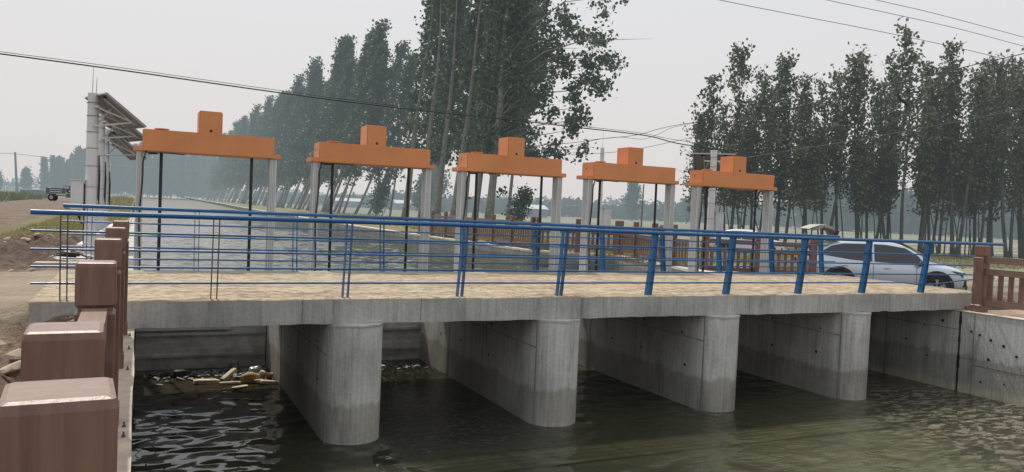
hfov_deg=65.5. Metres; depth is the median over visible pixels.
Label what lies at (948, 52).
young poplar tree
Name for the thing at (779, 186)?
sapling tree
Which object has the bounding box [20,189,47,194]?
shed
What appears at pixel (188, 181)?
poplar tree
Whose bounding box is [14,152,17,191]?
utility pole
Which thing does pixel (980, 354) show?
retaining wall
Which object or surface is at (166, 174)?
poplar tree
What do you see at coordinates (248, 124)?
poplar tree
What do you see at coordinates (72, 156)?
poplar tree
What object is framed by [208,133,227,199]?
poplar tree
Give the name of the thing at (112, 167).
poplar tree
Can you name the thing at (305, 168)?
poplar tree
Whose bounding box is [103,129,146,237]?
solar pole
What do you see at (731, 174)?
sluice gate
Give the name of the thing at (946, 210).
sapling tree
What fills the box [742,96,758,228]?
young poplar tree
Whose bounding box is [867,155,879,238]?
sapling tree
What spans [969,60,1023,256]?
young poplar tree
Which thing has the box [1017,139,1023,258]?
sapling tree
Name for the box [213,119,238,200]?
poplar tree
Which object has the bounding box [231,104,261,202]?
poplar tree
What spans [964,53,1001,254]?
young poplar tree
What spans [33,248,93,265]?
concrete pad
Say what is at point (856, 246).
parked car
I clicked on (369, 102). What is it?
overhead cable
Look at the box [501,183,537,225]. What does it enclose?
shrub
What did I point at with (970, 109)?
young poplar tree
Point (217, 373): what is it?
floating litter
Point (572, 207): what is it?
distant woodland
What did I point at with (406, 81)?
poplar tree
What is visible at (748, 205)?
sapling tree
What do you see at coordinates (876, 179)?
sapling tree
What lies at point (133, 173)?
poplar tree
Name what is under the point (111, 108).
solar pole
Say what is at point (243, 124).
poplar tree
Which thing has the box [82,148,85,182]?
poplar tree
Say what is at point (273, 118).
poplar tree
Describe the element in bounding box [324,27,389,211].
poplar tree
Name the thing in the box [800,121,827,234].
sapling tree
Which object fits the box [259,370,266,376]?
foam ball
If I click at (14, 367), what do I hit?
stone
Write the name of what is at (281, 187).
poplar tree
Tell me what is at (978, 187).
sapling tree
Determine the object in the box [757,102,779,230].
young poplar tree
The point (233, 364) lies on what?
plastic bag
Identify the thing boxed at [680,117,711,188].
sapling tree
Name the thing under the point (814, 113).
young poplar tree
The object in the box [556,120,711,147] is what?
service wire
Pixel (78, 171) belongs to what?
poplar tree
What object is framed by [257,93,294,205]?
poplar tree
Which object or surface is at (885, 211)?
sapling tree
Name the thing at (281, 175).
poplar tree
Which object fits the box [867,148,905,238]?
sapling tree
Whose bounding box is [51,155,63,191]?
poplar tree
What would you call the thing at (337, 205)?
poplar tree
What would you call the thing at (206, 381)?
foam board
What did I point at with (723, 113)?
young poplar tree
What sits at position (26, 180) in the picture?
field tree
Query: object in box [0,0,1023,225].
sky
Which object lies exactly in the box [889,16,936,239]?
young poplar tree
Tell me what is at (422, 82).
poplar tree
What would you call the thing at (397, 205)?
farm building
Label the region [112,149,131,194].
poplar tree
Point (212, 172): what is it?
poplar tree
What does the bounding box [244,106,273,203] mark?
poplar tree
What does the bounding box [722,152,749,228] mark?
sapling tree
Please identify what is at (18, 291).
ground
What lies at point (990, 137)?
young poplar tree
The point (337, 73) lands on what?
poplar tree
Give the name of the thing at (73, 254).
cable coil
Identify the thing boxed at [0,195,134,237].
grass
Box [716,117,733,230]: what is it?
young poplar tree
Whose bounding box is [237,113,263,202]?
poplar tree
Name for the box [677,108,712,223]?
young poplar tree
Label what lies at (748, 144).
sapling tree
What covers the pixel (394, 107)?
overhead cable
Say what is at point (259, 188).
poplar tree
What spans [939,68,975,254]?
young poplar tree
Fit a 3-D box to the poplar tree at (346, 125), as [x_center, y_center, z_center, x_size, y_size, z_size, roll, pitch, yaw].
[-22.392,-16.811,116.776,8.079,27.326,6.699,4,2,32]
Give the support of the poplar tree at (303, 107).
on the ground at (18, 291)
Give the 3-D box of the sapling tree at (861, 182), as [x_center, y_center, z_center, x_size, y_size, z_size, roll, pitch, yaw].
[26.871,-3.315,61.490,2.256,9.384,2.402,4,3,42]
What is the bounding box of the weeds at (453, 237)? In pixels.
[429,231,571,249]
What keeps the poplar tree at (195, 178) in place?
on the ground at (18, 291)
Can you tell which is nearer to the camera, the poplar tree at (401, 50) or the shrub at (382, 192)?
the shrub at (382, 192)
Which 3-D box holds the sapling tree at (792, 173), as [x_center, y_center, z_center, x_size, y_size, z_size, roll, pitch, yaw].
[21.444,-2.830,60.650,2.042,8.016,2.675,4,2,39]
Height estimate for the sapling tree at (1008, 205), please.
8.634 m
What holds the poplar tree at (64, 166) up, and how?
on the ground at (18, 291)
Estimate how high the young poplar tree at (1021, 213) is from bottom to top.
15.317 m
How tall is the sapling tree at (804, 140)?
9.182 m
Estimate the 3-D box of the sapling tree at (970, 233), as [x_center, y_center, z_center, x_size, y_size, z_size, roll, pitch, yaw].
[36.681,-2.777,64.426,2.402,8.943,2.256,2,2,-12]
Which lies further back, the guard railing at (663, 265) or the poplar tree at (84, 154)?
the poplar tree at (84, 154)
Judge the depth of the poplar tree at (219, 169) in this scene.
279.16 m
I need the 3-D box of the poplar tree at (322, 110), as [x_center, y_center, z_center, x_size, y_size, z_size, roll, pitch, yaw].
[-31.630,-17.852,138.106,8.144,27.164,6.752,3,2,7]
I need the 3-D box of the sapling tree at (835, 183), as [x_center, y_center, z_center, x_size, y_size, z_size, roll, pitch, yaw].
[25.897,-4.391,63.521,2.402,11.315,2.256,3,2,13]
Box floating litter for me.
[143,361,428,385]
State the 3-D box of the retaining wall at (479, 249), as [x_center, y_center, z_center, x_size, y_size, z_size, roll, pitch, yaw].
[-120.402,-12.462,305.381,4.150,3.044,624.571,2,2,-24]
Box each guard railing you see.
[30,209,1004,300]
[61,204,839,272]
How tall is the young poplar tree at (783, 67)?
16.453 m
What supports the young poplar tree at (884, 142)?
on the ground at (18, 291)
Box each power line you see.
[4,153,359,176]
[720,0,1011,60]
[828,0,1022,45]
[877,0,1021,36]
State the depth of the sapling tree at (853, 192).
61.73 m
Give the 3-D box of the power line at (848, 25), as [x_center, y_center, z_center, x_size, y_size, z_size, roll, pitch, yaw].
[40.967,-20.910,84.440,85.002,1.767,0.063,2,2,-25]
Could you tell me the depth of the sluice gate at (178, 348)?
14.55 m
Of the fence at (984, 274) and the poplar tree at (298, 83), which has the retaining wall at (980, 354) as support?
the fence at (984, 274)
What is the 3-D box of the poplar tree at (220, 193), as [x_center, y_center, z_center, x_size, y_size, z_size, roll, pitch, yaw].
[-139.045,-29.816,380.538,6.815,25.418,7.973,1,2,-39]
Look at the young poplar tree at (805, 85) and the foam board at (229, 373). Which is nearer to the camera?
the foam board at (229, 373)
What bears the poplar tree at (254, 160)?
on the ground at (18, 291)
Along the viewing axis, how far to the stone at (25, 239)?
17.67 m
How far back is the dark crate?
13.83 m
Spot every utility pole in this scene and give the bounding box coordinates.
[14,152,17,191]
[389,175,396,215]
[640,184,643,226]
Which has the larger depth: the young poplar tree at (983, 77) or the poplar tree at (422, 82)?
the poplar tree at (422, 82)
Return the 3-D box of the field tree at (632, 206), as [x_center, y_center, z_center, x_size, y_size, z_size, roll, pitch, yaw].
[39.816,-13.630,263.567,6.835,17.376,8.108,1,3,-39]
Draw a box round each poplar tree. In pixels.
[35,156,50,189]
[48,155,55,191]
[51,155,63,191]
[61,162,68,187]
[62,159,71,191]
[69,152,75,178]
[72,145,84,183]
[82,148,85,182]
[108,148,122,194]
[109,145,113,194]
[109,162,115,194]
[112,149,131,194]
[127,160,135,195]
[143,152,154,196]
[150,153,163,196]
[158,154,171,197]
[166,154,174,197]
[180,155,187,197]
[185,155,193,198]
[187,155,202,198]
[200,156,209,198]
[204,132,226,199]
[207,156,216,198]
[207,157,220,199]
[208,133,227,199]
[210,134,227,199]
[211,130,233,200]
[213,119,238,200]
[213,157,226,196]
[219,115,249,201]
[219,117,248,200]
[227,110,254,201]
[228,124,250,201]
[229,113,259,202]
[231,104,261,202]
[233,112,261,201]
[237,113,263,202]
[239,95,275,203]
[241,113,268,203]
[242,115,264,203]
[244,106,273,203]
[252,90,291,204]
[252,93,278,200]
[252,128,269,203]
[253,91,283,204]
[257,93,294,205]
[257,95,286,205]
[258,111,277,171]
[265,73,305,205]
[266,85,305,206]
[276,56,323,207]
[276,61,325,207]
[276,175,301,205]
[279,84,312,206]
[280,88,316,206]
[287,77,324,207]
[289,139,313,207]
[293,78,330,208]
[297,33,359,209]
[297,36,353,209]
[300,64,343,208]
[301,70,347,205]
[306,58,356,210]
[320,34,393,211]
[321,77,355,209]
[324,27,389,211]
[326,18,399,212]
[333,82,387,211]
[334,41,403,213]
[342,84,381,212]
[354,38,411,213]
[367,50,426,214]
[391,0,454,216]
[407,0,466,221]
[419,0,475,210]
[423,0,472,218]
[435,0,489,215]
[453,4,490,216]
[459,0,525,217]
[464,0,630,223]
[505,1,565,224]
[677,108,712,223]
[688,69,732,229]
[708,96,733,197]
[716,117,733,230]
[721,38,765,228]
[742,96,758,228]
[743,85,777,229]
[750,65,787,178]
[752,86,792,208]
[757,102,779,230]
[758,70,804,240]
[764,47,815,240]
[775,71,813,241]
[794,89,822,242]
[795,99,822,233]
[809,72,844,240]
[822,42,868,225]
[826,66,852,230]
[838,62,879,237]
[847,47,881,224]
[851,93,888,238]
[867,72,901,238]
[869,48,917,238]
[875,70,907,238]
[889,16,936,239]
[906,61,945,250]
[909,55,954,252]
[916,75,945,240]
[921,80,966,252]
[931,34,978,256]
[931,98,953,252]
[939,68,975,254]
[946,65,996,257]
[959,76,987,150]
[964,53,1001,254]
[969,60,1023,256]
[974,84,1008,241]
[975,88,1009,242]
[980,49,1023,257]
[991,66,1023,257]
[997,66,1023,258]
[1002,48,1023,257]
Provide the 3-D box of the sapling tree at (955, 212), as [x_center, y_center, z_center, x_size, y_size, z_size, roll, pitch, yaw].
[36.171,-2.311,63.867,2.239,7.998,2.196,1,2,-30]
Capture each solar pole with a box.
[70,66,146,248]
[97,111,142,237]
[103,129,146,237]
[598,131,611,251]
[693,150,734,265]
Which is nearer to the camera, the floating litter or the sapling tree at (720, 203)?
the floating litter
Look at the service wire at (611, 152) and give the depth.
46.23 m
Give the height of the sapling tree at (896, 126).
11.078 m
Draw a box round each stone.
[0,360,20,374]
[5,348,20,360]
[5,372,18,377]
[19,237,30,241]
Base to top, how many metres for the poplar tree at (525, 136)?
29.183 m
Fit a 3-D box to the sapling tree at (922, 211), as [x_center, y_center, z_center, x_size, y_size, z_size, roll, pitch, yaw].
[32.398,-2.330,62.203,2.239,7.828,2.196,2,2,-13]
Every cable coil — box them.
[53,251,93,257]
[897,86,909,113]
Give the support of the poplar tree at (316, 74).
on the ground at (18, 291)
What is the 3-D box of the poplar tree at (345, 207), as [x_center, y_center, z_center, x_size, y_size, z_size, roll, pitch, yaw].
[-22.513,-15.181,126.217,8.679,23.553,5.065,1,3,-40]
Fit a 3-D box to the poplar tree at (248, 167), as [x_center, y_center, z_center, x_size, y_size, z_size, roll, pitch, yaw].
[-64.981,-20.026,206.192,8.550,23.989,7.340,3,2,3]
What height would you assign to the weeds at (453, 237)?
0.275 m
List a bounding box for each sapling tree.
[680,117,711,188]
[714,147,722,211]
[715,143,737,228]
[721,114,745,228]
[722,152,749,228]
[729,147,751,228]
[737,121,760,229]
[740,147,759,228]
[740,159,762,229]
[774,117,796,239]
[779,146,809,249]
[780,144,814,233]
[797,134,812,233]
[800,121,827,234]
[803,121,830,232]
[804,164,832,230]
[810,148,833,214]
[825,110,852,237]
[838,152,869,237]
[846,132,875,236]
[849,158,876,235]
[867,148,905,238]
[867,153,892,235]
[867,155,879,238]
[872,169,894,221]
[878,115,903,238]
[905,107,945,253]
[906,166,943,217]
[908,139,925,240]
[911,126,951,253]
[933,169,969,254]
[936,113,964,256]
[944,176,978,252]
[947,138,975,252]
[957,173,976,254]
[958,121,991,241]
[966,166,990,254]
[967,150,972,254]
[994,153,1023,241]
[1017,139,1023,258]
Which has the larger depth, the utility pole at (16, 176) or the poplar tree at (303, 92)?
the utility pole at (16, 176)
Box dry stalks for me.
[741,256,832,274]
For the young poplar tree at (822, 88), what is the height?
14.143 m
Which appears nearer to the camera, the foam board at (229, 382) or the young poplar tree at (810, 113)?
the foam board at (229, 382)
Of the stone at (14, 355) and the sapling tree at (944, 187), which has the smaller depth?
the stone at (14, 355)
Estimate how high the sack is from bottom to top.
0.222 m
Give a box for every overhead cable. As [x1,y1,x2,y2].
[0,51,797,154]
[0,53,859,167]
[708,53,1023,118]
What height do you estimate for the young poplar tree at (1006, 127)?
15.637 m
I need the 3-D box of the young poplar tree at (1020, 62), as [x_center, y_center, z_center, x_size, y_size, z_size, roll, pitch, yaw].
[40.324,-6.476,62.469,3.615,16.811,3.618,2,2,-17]
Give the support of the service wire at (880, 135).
attached to the solar pole at (711, 160)
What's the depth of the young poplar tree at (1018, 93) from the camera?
59.23 m
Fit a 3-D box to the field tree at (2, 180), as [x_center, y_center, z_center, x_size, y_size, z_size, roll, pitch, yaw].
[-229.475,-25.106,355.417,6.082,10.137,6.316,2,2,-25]
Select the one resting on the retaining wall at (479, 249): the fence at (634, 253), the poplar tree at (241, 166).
the fence at (634, 253)
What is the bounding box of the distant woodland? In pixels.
[3,166,1023,238]
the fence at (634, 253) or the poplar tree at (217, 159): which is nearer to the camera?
the fence at (634, 253)
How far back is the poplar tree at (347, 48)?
125.96 m
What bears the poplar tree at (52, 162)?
on the ground at (18, 291)
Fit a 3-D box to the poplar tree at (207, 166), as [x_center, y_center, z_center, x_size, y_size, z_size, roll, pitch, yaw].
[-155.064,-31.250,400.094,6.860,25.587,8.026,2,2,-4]
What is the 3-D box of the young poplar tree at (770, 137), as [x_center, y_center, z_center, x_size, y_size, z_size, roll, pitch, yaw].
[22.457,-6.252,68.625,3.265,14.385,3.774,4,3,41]
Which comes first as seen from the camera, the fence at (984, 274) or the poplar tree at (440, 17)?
the fence at (984, 274)
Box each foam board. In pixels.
[193,379,219,383]
[218,381,240,384]
[221,368,237,380]
[231,385,248,388]
[260,380,277,383]
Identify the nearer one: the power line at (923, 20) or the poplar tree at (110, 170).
the power line at (923, 20)
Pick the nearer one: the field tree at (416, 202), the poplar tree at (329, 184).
the poplar tree at (329, 184)
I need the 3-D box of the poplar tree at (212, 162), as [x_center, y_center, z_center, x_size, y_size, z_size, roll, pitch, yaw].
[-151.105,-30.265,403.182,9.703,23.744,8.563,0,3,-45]
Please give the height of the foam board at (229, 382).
0.042 m
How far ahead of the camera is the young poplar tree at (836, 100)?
64.67 m
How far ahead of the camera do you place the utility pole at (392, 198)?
121.31 m
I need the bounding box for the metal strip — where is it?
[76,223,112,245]
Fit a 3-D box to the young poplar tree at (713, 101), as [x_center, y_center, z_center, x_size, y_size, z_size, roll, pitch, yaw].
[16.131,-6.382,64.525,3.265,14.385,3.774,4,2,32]
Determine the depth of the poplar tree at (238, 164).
236.63 m
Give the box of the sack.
[240,372,259,383]
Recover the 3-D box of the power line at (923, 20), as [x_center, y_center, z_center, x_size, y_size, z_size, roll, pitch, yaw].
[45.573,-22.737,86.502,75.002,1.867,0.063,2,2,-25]
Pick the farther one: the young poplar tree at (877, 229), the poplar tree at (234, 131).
the poplar tree at (234, 131)
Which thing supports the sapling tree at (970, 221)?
on the ground at (18, 291)
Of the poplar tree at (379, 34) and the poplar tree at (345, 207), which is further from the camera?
the poplar tree at (345, 207)
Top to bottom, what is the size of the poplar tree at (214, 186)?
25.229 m
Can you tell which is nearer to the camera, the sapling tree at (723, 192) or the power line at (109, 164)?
the sapling tree at (723, 192)
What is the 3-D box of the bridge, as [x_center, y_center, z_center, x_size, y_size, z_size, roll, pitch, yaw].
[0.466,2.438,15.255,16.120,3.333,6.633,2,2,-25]
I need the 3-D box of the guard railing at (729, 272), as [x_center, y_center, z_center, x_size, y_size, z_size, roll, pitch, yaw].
[2.240,0.416,12.584,16.960,1.045,0.212,2,2,-25]
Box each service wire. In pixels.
[468,117,732,149]
[535,130,730,154]
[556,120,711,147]
[746,109,1021,157]
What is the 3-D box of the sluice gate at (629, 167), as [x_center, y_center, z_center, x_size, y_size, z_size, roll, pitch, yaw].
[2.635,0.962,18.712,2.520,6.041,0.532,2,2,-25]
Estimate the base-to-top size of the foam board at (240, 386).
0.034 m
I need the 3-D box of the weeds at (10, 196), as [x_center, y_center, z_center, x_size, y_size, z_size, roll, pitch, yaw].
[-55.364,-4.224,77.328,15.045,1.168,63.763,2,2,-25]
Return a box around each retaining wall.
[117,218,134,471]
[182,197,713,271]
[868,310,1023,406]
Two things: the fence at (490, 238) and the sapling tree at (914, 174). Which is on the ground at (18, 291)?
the sapling tree at (914, 174)
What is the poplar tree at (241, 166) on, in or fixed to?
on the ground at (18, 291)
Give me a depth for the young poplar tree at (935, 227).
64.70 m
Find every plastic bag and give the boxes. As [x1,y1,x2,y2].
[228,361,238,369]
[248,366,261,372]
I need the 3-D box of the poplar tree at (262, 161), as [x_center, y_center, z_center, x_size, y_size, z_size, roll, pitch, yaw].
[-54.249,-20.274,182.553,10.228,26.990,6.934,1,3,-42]
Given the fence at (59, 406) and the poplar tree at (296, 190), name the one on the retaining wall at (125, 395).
the fence at (59, 406)
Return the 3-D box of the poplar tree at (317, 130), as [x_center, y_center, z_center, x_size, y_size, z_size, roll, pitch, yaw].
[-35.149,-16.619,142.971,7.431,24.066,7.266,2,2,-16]
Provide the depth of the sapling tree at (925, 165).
59.80 m
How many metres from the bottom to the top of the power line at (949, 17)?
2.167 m
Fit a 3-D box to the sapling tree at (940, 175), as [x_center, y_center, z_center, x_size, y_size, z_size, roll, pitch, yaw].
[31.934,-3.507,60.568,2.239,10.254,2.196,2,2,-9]
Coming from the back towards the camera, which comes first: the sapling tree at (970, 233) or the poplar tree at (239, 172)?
the poplar tree at (239, 172)
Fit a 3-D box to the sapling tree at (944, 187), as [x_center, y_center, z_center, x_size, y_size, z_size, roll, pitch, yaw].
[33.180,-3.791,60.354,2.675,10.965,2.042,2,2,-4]
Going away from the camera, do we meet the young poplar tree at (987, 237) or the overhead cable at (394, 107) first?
the overhead cable at (394, 107)
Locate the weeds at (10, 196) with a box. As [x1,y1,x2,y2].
[0,190,47,201]
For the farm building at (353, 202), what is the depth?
329.79 m
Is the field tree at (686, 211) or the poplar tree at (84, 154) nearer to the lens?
the field tree at (686, 211)
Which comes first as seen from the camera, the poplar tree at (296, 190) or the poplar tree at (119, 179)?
the poplar tree at (296, 190)
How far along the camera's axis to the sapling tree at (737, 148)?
64.47 m
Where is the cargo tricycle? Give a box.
[46,185,70,200]
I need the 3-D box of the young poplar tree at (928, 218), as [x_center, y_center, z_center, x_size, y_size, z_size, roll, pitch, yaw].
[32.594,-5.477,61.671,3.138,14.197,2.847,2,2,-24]
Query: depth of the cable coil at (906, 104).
42.63 m
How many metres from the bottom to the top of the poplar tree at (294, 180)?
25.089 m
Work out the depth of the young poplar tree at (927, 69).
64.01 m
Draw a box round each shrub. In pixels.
[363,178,394,215]
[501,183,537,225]
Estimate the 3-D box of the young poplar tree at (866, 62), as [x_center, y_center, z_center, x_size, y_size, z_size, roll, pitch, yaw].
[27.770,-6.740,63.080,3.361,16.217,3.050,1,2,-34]
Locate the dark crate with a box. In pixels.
[173,369,184,377]
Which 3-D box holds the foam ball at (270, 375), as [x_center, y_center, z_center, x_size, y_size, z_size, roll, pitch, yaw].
[-4.276,2.463,14.075,0.099,0.104,0.107,3,2,25]
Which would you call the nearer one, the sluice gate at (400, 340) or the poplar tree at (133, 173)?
the sluice gate at (400, 340)
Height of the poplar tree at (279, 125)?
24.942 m
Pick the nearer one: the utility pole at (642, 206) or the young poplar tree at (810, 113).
the young poplar tree at (810, 113)
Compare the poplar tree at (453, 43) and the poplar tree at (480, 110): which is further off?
the poplar tree at (453, 43)
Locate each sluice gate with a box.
[133,111,280,370]
[306,125,435,359]
[452,137,565,271]
[576,147,678,272]
[684,156,776,271]
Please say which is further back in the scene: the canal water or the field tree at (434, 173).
the field tree at (434, 173)
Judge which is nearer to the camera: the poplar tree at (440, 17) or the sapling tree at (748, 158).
the sapling tree at (748, 158)
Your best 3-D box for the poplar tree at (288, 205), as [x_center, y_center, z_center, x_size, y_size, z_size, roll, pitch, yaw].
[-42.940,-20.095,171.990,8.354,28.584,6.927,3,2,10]
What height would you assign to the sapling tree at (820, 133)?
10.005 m
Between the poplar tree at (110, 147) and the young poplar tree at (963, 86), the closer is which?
the young poplar tree at (963, 86)
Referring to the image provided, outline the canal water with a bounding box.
[131,359,1023,471]
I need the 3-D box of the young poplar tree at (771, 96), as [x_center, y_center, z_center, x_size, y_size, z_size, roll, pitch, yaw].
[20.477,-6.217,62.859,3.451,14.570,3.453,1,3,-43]
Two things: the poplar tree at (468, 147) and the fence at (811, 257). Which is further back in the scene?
the poplar tree at (468, 147)
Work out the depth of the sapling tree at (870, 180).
63.25 m
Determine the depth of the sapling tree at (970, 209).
63.01 m
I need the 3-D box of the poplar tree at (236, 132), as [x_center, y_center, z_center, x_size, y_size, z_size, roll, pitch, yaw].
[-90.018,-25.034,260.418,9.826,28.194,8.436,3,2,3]
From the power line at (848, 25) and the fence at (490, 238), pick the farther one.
the power line at (848, 25)
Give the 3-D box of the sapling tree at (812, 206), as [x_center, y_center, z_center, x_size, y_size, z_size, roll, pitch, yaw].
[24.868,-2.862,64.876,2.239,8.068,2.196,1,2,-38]
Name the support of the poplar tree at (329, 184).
on the ground at (18, 291)
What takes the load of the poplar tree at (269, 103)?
on the ground at (18, 291)
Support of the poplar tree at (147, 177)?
on the ground at (18, 291)
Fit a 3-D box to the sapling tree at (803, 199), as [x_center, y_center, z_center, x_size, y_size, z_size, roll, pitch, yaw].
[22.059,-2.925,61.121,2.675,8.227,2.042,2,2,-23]
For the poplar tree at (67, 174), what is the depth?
353.69 m
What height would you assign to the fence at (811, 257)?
1.305 m
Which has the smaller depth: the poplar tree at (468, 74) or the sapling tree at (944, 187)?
the sapling tree at (944, 187)
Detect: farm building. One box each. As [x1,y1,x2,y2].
[333,198,360,207]
[392,200,417,210]
[513,205,547,217]
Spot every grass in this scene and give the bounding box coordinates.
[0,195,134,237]
[290,211,1023,269]
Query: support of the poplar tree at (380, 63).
on the ground at (18, 291)
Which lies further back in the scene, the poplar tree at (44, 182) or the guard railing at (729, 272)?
the poplar tree at (44, 182)
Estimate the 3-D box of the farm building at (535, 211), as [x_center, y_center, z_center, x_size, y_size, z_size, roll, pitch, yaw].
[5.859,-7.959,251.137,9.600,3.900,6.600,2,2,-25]
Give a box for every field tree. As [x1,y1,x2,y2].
[0,171,5,189]
[18,166,35,188]
[410,169,436,211]
[412,159,452,213]
[620,182,644,220]
[682,190,703,220]
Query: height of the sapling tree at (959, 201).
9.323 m
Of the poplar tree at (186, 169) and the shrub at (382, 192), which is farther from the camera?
the poplar tree at (186, 169)
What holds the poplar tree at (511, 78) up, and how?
on the ground at (18, 291)
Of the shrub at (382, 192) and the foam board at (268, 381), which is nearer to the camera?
the foam board at (268, 381)
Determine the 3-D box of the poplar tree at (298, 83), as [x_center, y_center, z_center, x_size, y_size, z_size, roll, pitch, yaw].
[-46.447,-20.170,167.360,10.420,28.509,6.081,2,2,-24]
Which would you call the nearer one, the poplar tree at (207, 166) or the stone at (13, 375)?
the stone at (13, 375)
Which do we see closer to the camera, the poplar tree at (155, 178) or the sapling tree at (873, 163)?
the sapling tree at (873, 163)
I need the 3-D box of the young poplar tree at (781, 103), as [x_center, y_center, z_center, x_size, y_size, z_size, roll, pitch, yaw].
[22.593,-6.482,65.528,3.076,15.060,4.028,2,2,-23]
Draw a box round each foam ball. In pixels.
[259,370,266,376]
[267,372,273,377]
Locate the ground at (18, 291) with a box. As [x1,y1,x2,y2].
[0,187,1023,397]
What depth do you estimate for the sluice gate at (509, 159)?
17.07 m
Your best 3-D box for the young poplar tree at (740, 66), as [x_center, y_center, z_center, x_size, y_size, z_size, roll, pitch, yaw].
[18.166,-7.422,63.916,4.006,16.667,4.110,1,2,-27]
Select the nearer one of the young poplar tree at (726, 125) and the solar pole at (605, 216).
the solar pole at (605, 216)
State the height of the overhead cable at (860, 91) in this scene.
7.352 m
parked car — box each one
[713,229,786,249]
[794,224,966,289]
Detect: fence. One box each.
[0,220,130,471]
[417,210,535,249]
[536,217,688,264]
[700,232,817,272]
[970,245,1023,311]
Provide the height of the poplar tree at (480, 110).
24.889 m
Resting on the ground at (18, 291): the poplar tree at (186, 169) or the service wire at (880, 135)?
the poplar tree at (186, 169)
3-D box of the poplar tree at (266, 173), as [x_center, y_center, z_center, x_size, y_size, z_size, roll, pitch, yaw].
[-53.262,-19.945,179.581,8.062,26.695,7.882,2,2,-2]
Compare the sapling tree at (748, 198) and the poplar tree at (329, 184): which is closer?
the sapling tree at (748, 198)
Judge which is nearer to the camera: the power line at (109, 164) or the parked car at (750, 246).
the parked car at (750, 246)
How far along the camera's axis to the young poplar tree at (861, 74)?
61.57 m
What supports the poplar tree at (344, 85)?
on the ground at (18, 291)
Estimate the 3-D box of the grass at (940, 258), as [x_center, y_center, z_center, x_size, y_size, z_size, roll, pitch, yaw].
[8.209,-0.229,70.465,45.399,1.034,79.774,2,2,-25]
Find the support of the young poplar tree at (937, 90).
on the ground at (18, 291)
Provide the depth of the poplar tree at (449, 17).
90.49 m
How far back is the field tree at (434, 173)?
215.06 m
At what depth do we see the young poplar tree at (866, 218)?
65.11 m
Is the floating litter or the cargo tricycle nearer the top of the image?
the cargo tricycle
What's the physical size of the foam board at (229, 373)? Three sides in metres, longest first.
0.293 x 0.110 x 0.065 m
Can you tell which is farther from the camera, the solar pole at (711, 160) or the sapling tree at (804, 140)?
the sapling tree at (804, 140)
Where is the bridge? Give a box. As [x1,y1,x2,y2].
[28,270,971,444]
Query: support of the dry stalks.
on the ground at (18, 291)
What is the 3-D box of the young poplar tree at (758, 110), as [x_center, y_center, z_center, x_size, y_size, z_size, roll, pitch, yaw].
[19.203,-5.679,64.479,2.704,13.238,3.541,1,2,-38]
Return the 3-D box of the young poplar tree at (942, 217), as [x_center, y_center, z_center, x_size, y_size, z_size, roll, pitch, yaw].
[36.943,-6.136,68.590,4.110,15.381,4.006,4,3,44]
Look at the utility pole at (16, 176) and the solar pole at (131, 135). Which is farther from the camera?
the utility pole at (16, 176)
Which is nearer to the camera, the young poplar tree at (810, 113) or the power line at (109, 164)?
the young poplar tree at (810, 113)
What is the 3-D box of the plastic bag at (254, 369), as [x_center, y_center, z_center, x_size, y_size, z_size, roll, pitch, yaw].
[-4.646,2.434,14.426,0.260,0.162,0.153,1,2,-37]
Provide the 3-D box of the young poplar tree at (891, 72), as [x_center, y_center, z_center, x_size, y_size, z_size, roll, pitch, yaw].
[31.530,-6.932,64.738,3.131,16.775,4.100,1,3,-44]
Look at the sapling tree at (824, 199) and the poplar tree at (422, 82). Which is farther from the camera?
the poplar tree at (422, 82)
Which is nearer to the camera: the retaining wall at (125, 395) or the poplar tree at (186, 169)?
the retaining wall at (125, 395)
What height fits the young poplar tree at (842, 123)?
16.384 m

